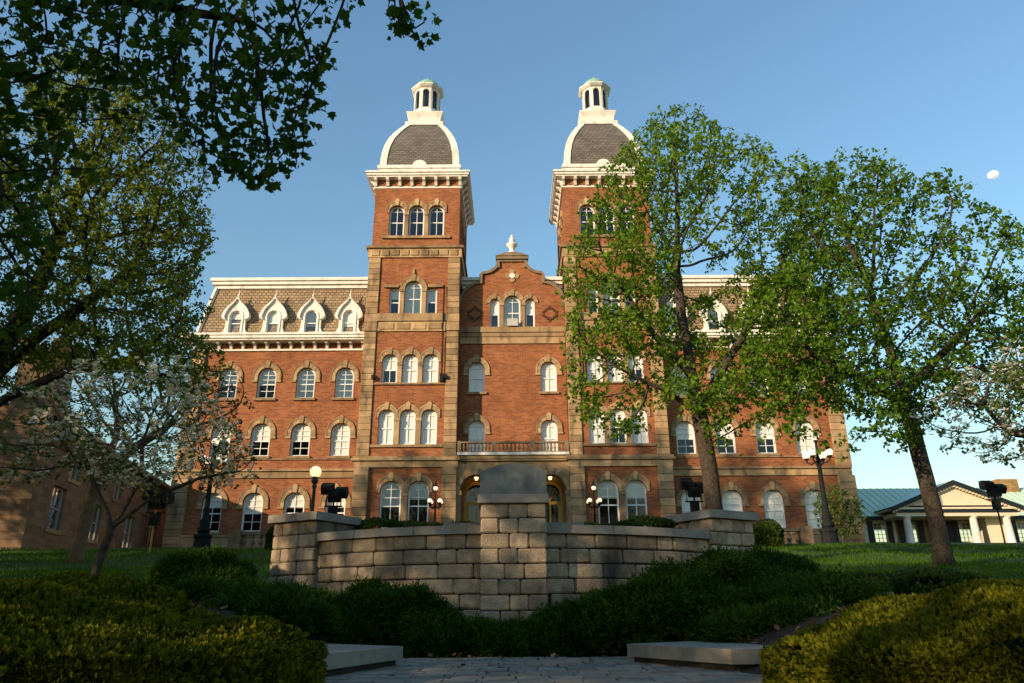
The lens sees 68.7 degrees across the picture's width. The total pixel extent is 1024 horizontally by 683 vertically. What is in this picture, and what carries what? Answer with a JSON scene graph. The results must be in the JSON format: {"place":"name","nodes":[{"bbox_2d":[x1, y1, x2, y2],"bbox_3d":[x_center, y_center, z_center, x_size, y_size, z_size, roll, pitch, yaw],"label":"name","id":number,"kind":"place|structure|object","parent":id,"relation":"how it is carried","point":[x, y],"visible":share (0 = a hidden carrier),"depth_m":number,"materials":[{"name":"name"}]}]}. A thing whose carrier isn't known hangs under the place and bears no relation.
{"place":"outdoors","nodes":[
{"label":"outdoors","id":0,"kind":"place"},
{"bbox_2d":[0,542,1023,654],"bbox_3d":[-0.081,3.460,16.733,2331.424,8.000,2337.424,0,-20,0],"label":"ground","id":1,"kind":"structure","parent":0,"point":[265,577],"depth_m":22.06,"materials":[{"name":"plant"}]},
{"bbox_2d":[0,336,169,549],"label":"stone chapel","id":2,"kind":"structure","parent":1,"relation":"on","point":[34,515],"depth_m":33.52,"materials":[{"name":"brown stone"}]},
{"bbox_2d":[44,486,63,534],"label":"window","id":3,"kind":"structure","parent":2,"relation":"in","point":[57,495],"depth_m":34.45,"materials":[{"name":"grey glass"}]},
{"bbox_2d":[67,442,81,485],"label":"window","id":4,"kind":"structure","parent":2,"relation":"in","point":[72,477],"depth_m":36.40,"materials":[{"name":"grey paint"}]},
{"bbox_2d":[87,505,99,544],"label":"window","id":5,"kind":"structure","parent":2,"relation":"in","point":[92,532],"depth_m":39.30,"materials":[{"name":"grey glass"}]},
{"bbox_2d":[111,468,121,504],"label":"window","id":6,"kind":"structure","parent":2,"relation":"in","point":[116,490],"depth_m":42.33,"materials":[{"name":"grey paint"}]},
{"bbox_2d":[121,517,131,547],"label":"window","id":7,"kind":"structure","parent":2,"relation":"in","point":[128,523],"depth_m":44.51,"materials":[{"name":"grey paint"}]},
{"bbox_2d":[141,483,149,516],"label":"window","id":8,"kind":"structure","parent":2,"relation":"in","point":[143,511],"depth_m":47.47,"materials":[{"name":"grey paint"}]},
{"bbox_2d":[0,571,186,605],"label":"yew hedge","id":9,"kind":"object","parent":1,"relation":"on","point":[119,577],"visible":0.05,"depth_m":7.64,"materials":[{"name":"green plant"}]},
{"bbox_2d":[0,44,230,406],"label":"spring tree","id":10,"kind":"object","parent":1,"relation":"on","point":[67,321],"visible":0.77,"depth_m":17.02,"materials":[{"name":"green plant"}]},
{"bbox_2d":[0,354,261,574],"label":"dogwood tree","id":11,"kind":"object","parent":1,"relation":"on","point":[75,418],"visible":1,"depth_m":12.89,"materials":[{"name":"grey plant"}]},
{"bbox_2d":[21,315,253,562],"bbox_3d":[-11.201,2.752,22.443,6.545,7.581,4.710,0,-20,0],"label":"spring tree","id":12,"kind":"object","parent":1,"relation":"on","point":[76,554],"visible":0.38,"depth_m":22.04,"materials":[{"name":"green plant"}]},
{"bbox_2d":[142,488,175,552],"bbox_3d":[-12.405,6.207,25.992,0.938,2.227,0.570,0,-20,0],"label":"floodlight","id":13,"kind":"object","parent":1,"relation":"on","point":[162,501],"visible":0.76,"depth_m":25.99,"materials":[{"name":"black metal"}]},
{"bbox_2d":[0,570,329,682],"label":"yew hedge","id":14,"kind":"object","parent":1,"relation":"on","point":[87,627],"visible":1,"depth_m":4.45,"materials":[{"name":"green plant"}]},
{"bbox_2d":[193,438,226,548],"bbox_3d":[-12.715,6.362,31.353,1.032,4.694,1.024,0,-20,0],"label":"street lamp","id":15,"kind":"object","parent":1,"relation":"on","point":[202,537],"visible":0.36,"depth_m":30.82,"materials":[{"name":"black metal"}]},
{"bbox_2d":[0,0,442,339],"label":"overhanging maple","id":16,"kind":"object","parent":1,"relation":"on","point":[184,38],"visible":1,"depth_m":5.80,"materials":[{"name":"green plant"}]},
{"bbox_2d":[227,530,266,549],"bbox_3d":[-9.253,8.428,31.226,5.080,1.100,0.440,0,-20,0],"label":"balustrade","id":17,"kind":"object","parent":1,"relation":"on","point":[236,539],"visible":0.25,"depth_m":31.16,"materials":[{"name":"beige stone"}]},
{"bbox_2d":[264,526,275,549],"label":"round bush","id":18,"kind":"object","parent":1,"relation":"on","point":[269,536],"visible":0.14,"depth_m":28.04,"materials":[{"name":"green plant"}]},
{"bbox_2d":[310,466,320,511],"bbox_3d":[-6.838,5.754,25.598,0.394,3.000,0.384,0,-20,0],"label":"globe lamp","id":19,"kind":"object","parent":1,"relation":"on","point":[315,472],"visible":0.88,"depth_m":25.86,"materials":[{"name":"black metal"}]},
{"bbox_2d":[321,483,348,513],"bbox_3d":[-6.594,6.395,27.508,0.938,2.409,0.572,0,-20,0],"label":"floodlight","id":20,"kind":"object","parent":1,"relation":"on","point":[334,494],"visible":0.91,"depth_m":27.59,"materials":[{"name":"black metal"}]},
{"bbox_2d":[324,644,402,676],"bbox_3d":[-2.092,3.186,7.383,1.980,0.320,3.950,0,-20,0],"label":"stone landing","id":21,"kind":"object","parent":1,"relation":"on","point":[345,658],"visible":0.14,"depth_m":6.78,"materials":[{"name":"grey stone"}]},
{"bbox_2d":[352,516,474,529],"bbox_3d":[-1.682,3.178,12.366,2.480,0.648,0.922,-7,-21,17],"label":"boxwood hedge","id":22,"kind":"object","parent":1,"relation":"on","point":[370,522],"visible":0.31,"depth_m":12.27,"materials":[{"name":"green plant"}]},
{"bbox_2d":[427,481,442,522],"bbox_3d":[-4.376,9.684,42.260,0.830,3.617,0.824,0,-20,0],"label":"street lamp","id":23,"kind":"object","parent":1,"relation":"on","point":[430,500],"visible":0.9,"depth_m":42.27,"materials":[{"name":"black metal"}]},
{"bbox_2d":[161,77,865,546],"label":"college hall","id":24,"kind":"structure","parent":1,"relation":"on","point":[403,375],"depth_m":49.45,"materials":[{"name":"red brick"}]},
{"bbox_2d":[195,485,227,534],"bbox_3d":[-18.812,10.510,46.865,2.010,3.090,0.440,0,-20,0],"label":"window","id":25,"kind":"structure","parent":24,"relation":"in","point":[220,500],"depth_m":47.02,"materials":[{"name":"white paint"}]},
{"bbox_2d":[206,417,235,458],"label":"window","id":26,"kind":"structure","parent":24,"relation":"in","point":[215,432],"depth_m":48.56,"materials":[{"name":"white paint"}]},
{"bbox_2d":[213,360,242,400],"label":"window","id":27,"kind":"structure","parent":24,"relation":"in","point":[234,381],"depth_m":49.90,"materials":[{"name":"white paint"}]},
{"bbox_2d":[236,484,268,530],"bbox_3d":[-16.252,10.496,46.865,2.010,3.090,0.440,0,-20,0],"label":"window","id":28,"kind":"structure","parent":24,"relation":"in","point":[254,503],"depth_m":47.05,"materials":[{"name":"white paint"}]},
{"bbox_2d":[244,415,275,458],"bbox_3d":[-16.276,6.201,48.442,1.980,2.840,0.440,0,-20,0],"label":"window","id":29,"kind":"structure","parent":24,"relation":"in","point":[263,432],"depth_m":48.57,"materials":[{"name":"white paint"}]},
{"bbox_2d":[251,360,281,400],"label":"window","id":30,"kind":"structure","parent":24,"relation":"in","point":[268,377],"depth_m":49.88,"materials":[{"name":"white paint"}]},
{"bbox_2d":[277,484,309,513],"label":"window","id":31,"kind":"structure","parent":24,"relation":"in","point":[294,500],"depth_m":47.09,"materials":[{"name":"white paint"}]},
{"bbox_2d":[285,415,315,457],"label":"window","id":32,"kind":"structure","parent":24,"relation":"in","point":[302,432],"depth_m":48.57,"materials":[{"name":"white paint"}]},
{"bbox_2d":[291,360,320,400],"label":"window","id":33,"kind":"structure","parent":24,"relation":"in","point":[307,378],"depth_m":49.81,"materials":[{"name":"white paint"}]},
{"bbox_2d":[318,484,350,514],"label":"window","id":34,"kind":"structure","parent":24,"relation":"in","point":[346,503],"depth_m":46.92,"materials":[{"name":"white paint"}]},
{"bbox_2d":[325,415,355,457],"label":"window","id":35,"kind":"structure","parent":24,"relation":"in","point":[341,433],"depth_m":48.49,"materials":[{"name":"white paint"}]},
{"bbox_2d":[329,360,358,399],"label":"window","id":36,"kind":"structure","parent":24,"relation":"in","point":[345,378],"depth_m":49.82,"materials":[{"name":"white paint"}]},
{"bbox_2d":[375,402,396,444],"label":"window","id":37,"kind":"structure","parent":24,"relation":"in","point":[385,430],"depth_m":47.83,"materials":[{"name":"white paint"}]},
{"bbox_2d":[379,347,399,382],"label":"window","id":38,"kind":"structure","parent":24,"relation":"in","point":[389,362],"depth_m":49.19,"materials":[{"name":"white paint"}]},
{"bbox_2d":[377,472,404,527],"bbox_3d":[-7.506,9.766,46.055,1.700,3.410,0.430,0,-20,0],"label":"window","id":39,"kind":"structure","parent":24,"relation":"in","point":[390,496],"depth_m":46.30,"materials":[{"name":"white paint"}]},
{"bbox_2d":[389,289,399,312],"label":"window","id":40,"kind":"structure","parent":24,"relation":"in","point":[394,293],"depth_m":50.90,"materials":[{"name":"white paint"}]},
{"bbox_2d":[387,198,406,234],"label":"window","id":41,"kind":"structure","parent":24,"relation":"in","point":[397,202],"depth_m":53.02,"materials":[{"name":"white paint"}]},
{"bbox_2d":[397,401,418,443],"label":"window","id":42,"kind":"structure","parent":24,"relation":"in","point":[407,420],"depth_m":47.84,"materials":[{"name":"white paint"}]},
{"bbox_2d":[400,347,420,382],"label":"window","id":43,"kind":"structure","parent":24,"relation":"in","point":[410,367],"depth_m":49.14,"materials":[{"name":"white paint"}]},
{"bbox_2d":[399,274,427,312],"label":"window","id":44,"kind":"structure","parent":24,"relation":"in","point":[413,292],"depth_m":50.93,"materials":[{"name":"white paint"}]},
{"bbox_2d":[407,198,426,234],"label":"window","id":45,"kind":"structure","parent":24,"relation":"in","point":[416,202],"depth_m":53.01,"materials":[{"name":"white paint"}]},
{"bbox_2d":[405,472,432,521],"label":"window","id":46,"kind":"structure","parent":24,"relation":"in","point":[419,490],"depth_m":46.32,"materials":[{"name":"white paint"}]},
{"bbox_2d":[419,401,439,443],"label":"window","id":47,"kind":"structure","parent":24,"relation":"in","point":[429,417],"depth_m":47.84,"materials":[{"name":"white paint"}]},
{"bbox_2d":[420,347,440,381],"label":"window","id":48,"kind":"structure","parent":24,"relation":"in","point":[430,364],"depth_m":49.17,"materials":[{"name":"white paint"}]},
{"bbox_2d":[426,289,436,312],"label":"window","id":49,"kind":"structure","parent":24,"relation":"in","point":[431,293],"depth_m":50.89,"materials":[{"name":"white paint"}]},
{"bbox_2d":[427,198,446,234],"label":"window","id":50,"kind":"structure","parent":24,"relation":"in","point":[436,202],"depth_m":52.99,"materials":[{"name":"white paint"}]},
{"bbox_2d":[464,482,479,522],"bbox_3d":[-2.298,11.091,47.929,1.610,4.240,0.100,0,-20,0],"label":"door","id":51,"kind":"structure","parent":24,"relation":"in","point":[466,504],"depth_m":48.13,"materials":[{"name":"brown wood"}]},
{"bbox_2d":[463,355,489,394],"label":"window","id":52,"kind":"structure","parent":24,"relation":"in","point":[477,372],"depth_m":50.14,"materials":[{"name":"white glass"}]},
{"bbox_2d":[463,413,489,450],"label":"window","id":53,"kind":"structure","parent":24,"relation":"in","point":[477,430],"depth_m":48.84,"materials":[{"name":"white paint"}]},
{"bbox_2d":[487,293,502,326],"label":"window","id":54,"kind":"structure","parent":24,"relation":"in","point":[494,305],"depth_m":51.84,"materials":[{"name":"white paint"}]},
{"bbox_2d":[499,289,524,326],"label":"window","id":55,"kind":"structure","parent":24,"relation":"in","point":[511,304],"depth_m":51.88,"materials":[{"name":"glass"}]},
{"bbox_2d":[507,319,517,326],"bbox_3d":[-0.007,-1.229,51.198,0.720,0.500,0.565,0,-20,0],"label":"air conditioner","id":56,"kind":"object","parent":24,"relation":"attached to","point":[512,322],"visible":1,"depth_m":50.93,"materials":[{"name":"grey metal"}]},
{"bbox_2d":[522,293,537,326],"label":"window","id":57,"kind":"structure","parent":24,"relation":"in","point":[529,305],"depth_m":51.83,"materials":[{"name":"white paint"}]},
{"bbox_2d":[535,354,561,393],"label":"window","id":58,"kind":"structure","parent":24,"relation":"in","point":[548,370],"depth_m":50.15,"materials":[{"name":"white glass"}]},
{"bbox_2d":[536,412,562,450],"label":"window","id":59,"kind":"structure","parent":24,"relation":"in","point":[548,430],"depth_m":48.83,"materials":[{"name":"white paint"}]},
{"bbox_2d":[547,481,562,521],"bbox_3d":[2.422,11.064,47.929,1.610,4.240,0.100,0,-20,0],"label":"door","id":60,"kind":"structure","parent":24,"relation":"in","point":[560,503],"depth_m":48.13,"materials":[{"name":"brown wood"}]},
{"bbox_2d":[577,197,595,233],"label":"window","id":61,"kind":"structure","parent":24,"relation":"in","point":[583,202],"depth_m":53.02,"materials":[{"name":"white paint"}]},
{"bbox_2d":[584,350,604,381],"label":"window","id":62,"kind":"structure","parent":24,"relation":"in","point":[591,368],"depth_m":49.07,"materials":[{"name":"white paint"}]},
{"bbox_2d":[586,401,606,442],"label":"window","id":63,"kind":"structure","parent":24,"relation":"in","point":[593,439],"depth_m":47.67,"materials":[{"name":"white glass"}]},
{"bbox_2d":[594,471,621,522],"bbox_3d":[5.894,9.691,46.055,1.700,3.410,0.430,0,-20,0],"label":"window","id":64,"kind":"structure","parent":24,"relation":"in","point":[607,489],"depth_m":46.32,"materials":[{"name":"white paint"}]},
{"bbox_2d":[599,277,619,311],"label":"window","id":65,"kind":"structure","parent":24,"relation":"in","point":[610,298],"depth_m":50.79,"materials":[{"name":"white paint"}]},
{"bbox_2d":[605,348,624,380],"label":"window","id":66,"kind":"structure","parent":24,"relation":"in","point":[617,377],"depth_m":49.05,"materials":[{"name":"white paint"}]},
{"bbox_2d":[607,400,628,442],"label":"window","id":67,"kind":"structure","parent":24,"relation":"in","point":[617,411],"depth_m":47.93,"materials":[{"name":"white glass"}]},
{"bbox_2d":[625,350,645,380],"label":"window","id":68,"kind":"structure","parent":24,"relation":"in","point":[630,361],"depth_m":49.19,"materials":[{"name":"white paint"}]},
{"bbox_2d":[622,471,649,526],"bbox_3d":[7.614,9.682,46.055,1.700,3.410,0.430,0,-20,0],"label":"window","id":69,"kind":"structure","parent":24,"relation":"in","point":[635,488],"depth_m":46.32,"materials":[{"name":"white paint"}]},
{"bbox_2d":[629,400,649,442],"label":"window","id":70,"kind":"structure","parent":24,"relation":"in","point":[642,437],"depth_m":47.75,"materials":[{"name":"white glass"}]},
{"bbox_2d":[666,361,687,397],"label":"window","id":71,"kind":"structure","parent":24,"relation":"in","point":[681,395],"depth_m":49.78,"materials":[{"name":"white paint"}]},
{"bbox_2d":[670,413,698,455],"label":"window","id":72,"kind":"structure","parent":24,"relation":"in","point":[684,430],"depth_m":48.61,"materials":[{"name":"white paint"}]},
{"bbox_2d":[676,489,704,512],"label":"window","id":73,"kind":"structure","parent":24,"relation":"in","point":[680,499],"depth_m":47.01,"materials":[{"name":"white paint"}]},
{"bbox_2d":[705,358,729,396],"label":"window","id":74,"kind":"structure","parent":24,"relation":"in","point":[708,375],"depth_m":49.89,"materials":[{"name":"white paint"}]},
{"bbox_2d":[711,415,740,455],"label":"window","id":75,"kind":"structure","parent":24,"relation":"in","point":[734,422],"depth_m":48.49,"materials":[{"name":"white paint"}]},
{"bbox_2d":[720,481,749,510],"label":"window","id":76,"kind":"structure","parent":24,"relation":"in","point":[731,500],"depth_m":47.09,"materials":[{"name":"white glass"}]},
{"bbox_2d":[750,412,781,455],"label":"window","id":77,"kind":"structure","parent":24,"relation":"in","point":[754,431],"depth_m":48.50,"materials":[{"name":"white paint"}]},
{"bbox_2d":[758,481,790,527],"bbox_3d":[16.368,10.314,46.865,2.010,3.090,0.440,0,-20,0],"label":"window","id":78,"kind":"structure","parent":24,"relation":"in","point":[772,501],"depth_m":47.01,"materials":[{"name":"white glass"}]},
{"bbox_2d":[790,415,820,455],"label":"window","id":79,"kind":"structure","parent":24,"relation":"in","point":[808,443],"depth_m":48.45,"materials":[{"name":"white paint"}]},
{"bbox_2d":[799,481,829,530],"bbox_3d":[18.928,10.300,46.865,2.010,3.090,0.440,0,-20,0],"label":"window","id":80,"kind":"structure","parent":24,"relation":"in","point":[807,498],"depth_m":47.01,"materials":[{"name":"white glass"}]},
{"bbox_2d":[268,463,758,621],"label":"curved block wall","id":81,"kind":"structure","parent":1,"relation":"on","point":[513,553],"depth_m":10.80,"materials":[{"name":"grey stone"}]},
{"bbox_2d":[194,602,848,674],"bbox_3d":[0.016,2.829,8.549,10.800,1.541,9.000,0,-20,0],"label":"planting bed","id":82,"kind":"object","parent":1,"relation":"on","point":[773,636],"visible":0.02,"depth_m":7.64,"materials":[{"name":"soil"}]},
{"bbox_2d":[143,544,258,586],"bbox_3d":[-4.486,3.601,11.217,2.154,1.149,1.475,-15,-25,34],"label":"juniper shrub","id":83,"kind":"object","parent":82,"relation":"on","point":[166,570],"visible":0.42,"depth_m":11.06,"materials":[{"name":"green plant"}]},
{"bbox_2d":[167,572,402,645],"bbox_3d":[-2.940,3.558,9.718,2.826,1.095,3.070,18,-27,-41],"label":"juniper shrub","id":84,"kind":"object","parent":82,"relation":"on","point":[305,607],"visible":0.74,"depth_m":8.86,"materials":[{"name":"green plant"}]},
{"bbox_2d":[328,574,471,657],"bbox_3d":[-1.399,3.543,9.654,2.057,1.078,1.315,-11,-23,26],"label":"juniper shrub","id":85,"kind":"object","parent":82,"relation":"on","point":[420,614],"visible":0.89,"depth_m":9.30,"materials":[{"name":"green plant"}]},
{"bbox_2d":[434,612,589,658],"bbox_3d":[-0.058,3.692,9.312,2.062,0.669,1.210,0,-20,0],"label":"juniper shrub","id":86,"kind":"object","parent":82,"relation":"on","point":[484,637],"visible":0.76,"depth_m":9.02,"materials":[{"name":"green plant"}]},
{"bbox_2d":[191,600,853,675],"bbox_3d":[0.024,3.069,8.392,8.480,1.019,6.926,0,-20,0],"label":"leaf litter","id":87,"kind":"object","parent":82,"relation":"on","point":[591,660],"visible":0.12,"depth_m":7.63,"materials":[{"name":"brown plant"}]},
{"bbox_2d":[528,572,714,656],"bbox_3d":[1.434,3.454,9.402,2.552,1.087,1.632,-6,-21,16],"label":"juniper shrub","id":88,"kind":"object","parent":82,"relation":"on","point":[615,618],"visible":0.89,"depth_m":9.02,"materials":[{"name":"green plant"}]},
{"bbox_2d":[624,542,893,643],"bbox_3d":[2.823,3.115,9.357,3.209,1.436,3.861,0,-20,0],"label":"juniper shrub","id":89,"kind":"object","parent":82,"relation":"on","point":[758,590],"visible":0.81,"depth_m":8.70,"materials":[{"name":"green plant"}]},
{"bbox_2d":[758,577,1023,682],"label":"yew hedge","id":90,"kind":"object","parent":82,"relation":"on","point":[966,631],"visible":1,"depth_m":4.42,"materials":[{"name":"green plant"}]},
{"bbox_2d":[586,481,601,522],"bbox_3d":[4.634,9.659,42.251,0.830,3.617,0.824,0,-20,0],"label":"street lamp","id":91,"kind":"object","parent":1,"relation":"on","point":[598,501],"visible":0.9,"depth_m":42.26,"materials":[{"name":"black metal"}]},
{"bbox_2d":[584,514,681,528],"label":"boxwood hedge","id":92,"kind":"object","parent":1,"relation":"on","point":[643,520],"visible":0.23,"depth_m":12.29,"materials":[{"name":"green plant"}]},
{"bbox_2d":[679,478,703,511],"bbox_3d":[6.725,6.276,27.526,0.938,2.500,0.570,0,-20,0],"label":"floodlight","id":93,"kind":"object","parent":1,"relation":"on","point":[691,488],"visible":0.86,"depth_m":27.62,"materials":[{"name":"black metal"}]},
{"bbox_2d":[627,640,768,671],"bbox_3d":[2.234,3.386,7.994,2.070,0.320,3.450,0,-20,0],"label":"stone bench","id":94,"kind":"object","parent":1,"relation":"on","point":[730,656],"visible":0.48,"depth_m":6.95,"materials":[{"name":"grey stone"}]},
{"bbox_2d":[553,102,861,509],"bbox_3d":[5.645,-0.879,21.740,8.941,14.313,7.002,0,-20,0],"label":"maple tree","id":95,"kind":"object","parent":1,"relation":"on","point":[698,403],"visible":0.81,"depth_m":20.83,"materials":[{"name":"green plant"}]},
{"bbox_2d":[752,518,784,546],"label":"round bush","id":96,"kind":"object","parent":1,"relation":"on","point":[768,532],"visible":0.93,"depth_m":28.09,"materials":[{"name":"green plant"}]},
{"bbox_2d":[783,526,813,544],"bbox_3d":[9.947,8.293,31.237,5.080,1.100,0.440,0,-20,0],"label":"balustrade","id":97,"kind":"object","parent":1,"relation":"on","point":[804,534],"visible":0.12,"depth_m":31.17,"materials":[{"name":"beige stone"}]},
{"bbox_2d":[802,434,839,544],"bbox_3d":[12.985,6.142,31.381,1.032,4.694,1.024,0,-20,0],"label":"street lamp","id":98,"kind":"object","parent":1,"relation":"on","point":[828,531],"visible":0.91,"depth_m":31.13,"materials":[{"name":"black metal"}]},
{"bbox_2d":[812,483,866,542],"bbox_3d":[14.392,7.613,32.848,2.349,2.760,1.940,0,-20,0],"label":"tree","id":99,"kind":"object","parent":1,"relation":"on","point":[833,506],"visible":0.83,"depth_m":32.63,"materials":[{"name":"green plant"}]},
{"bbox_2d":[739,146,1023,566],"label":"maple tree","id":100,"kind":"object","parent":1,"relation":"on","point":[901,403],"visible":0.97,"depth_m":18.19,"materials":[{"name":"green plant"}]},
{"bbox_2d":[837,564,1002,595],"bbox_3d":[5.432,3.235,10.089,2.577,0.482,1.369,0,-20,0],"label":"ground cover","id":101,"kind":"object","parent":1,"relation":"on","point":[910,580],"visible":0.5,"depth_m":9.73,"materials":[{"name":"green plant"}]},
{"bbox_2d":[857,479,1023,542],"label":"portico building","id":102,"kind":"structure","parent":1,"relation":"on","point":[896,515],"depth_m":55.81,"materials":[{"name":"beige paint"}]},
{"bbox_2d":[873,522,887,542],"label":"window","id":103,"kind":"structure","parent":102,"relation":"in","point":[881,530],"depth_m":56.72,"materials":[{"name":"beige paint"}]},
{"bbox_2d":[958,521,972,542],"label":"window","id":104,"kind":"structure","parent":102,"relation":"in","point":[961,522],"depth_m":56.78,"materials":[{"name":"beige paint"}]},
{"bbox_2d":[910,335,1023,468],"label":"dogwood tree","id":105,"kind":"object","parent":1,"relation":"on","point":[1003,423],"visible":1,"depth_m":12.93,"materials":[{"name":"white plant"}]},
{"bbox_2d":[978,480,1006,544],"bbox_3d":[21.653,7.644,33.383,0.938,2.887,0.572,0,-20,0],"label":"floodlight","id":106,"kind":"object","parent":1,"relation":"on","point":[991,488],"visible":0.98,"depth_m":33.52,"materials":[{"name":"black metal"}]},
{"bbox_2d":[0,0,1023,541],"label":"sky","id":107,"kind":"structure","parent":0,"point":[935,84],"materials":[{"name":"blue"}]},
{"bbox_2d":[987,171,998,178],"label":"moon","id":108,"kind":"object","parent":107,"relation":"in","point":[992,174],"visible":1,"depth_m":2769.10,"materials":[{"name":"white"}]},
{"bbox_2d":[324,656,762,682],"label":"paved walk","id":109,"kind":"structure","parent":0,"point":[570,670],"depth_m":6.37,"materials":[{"name":"grey stone"}]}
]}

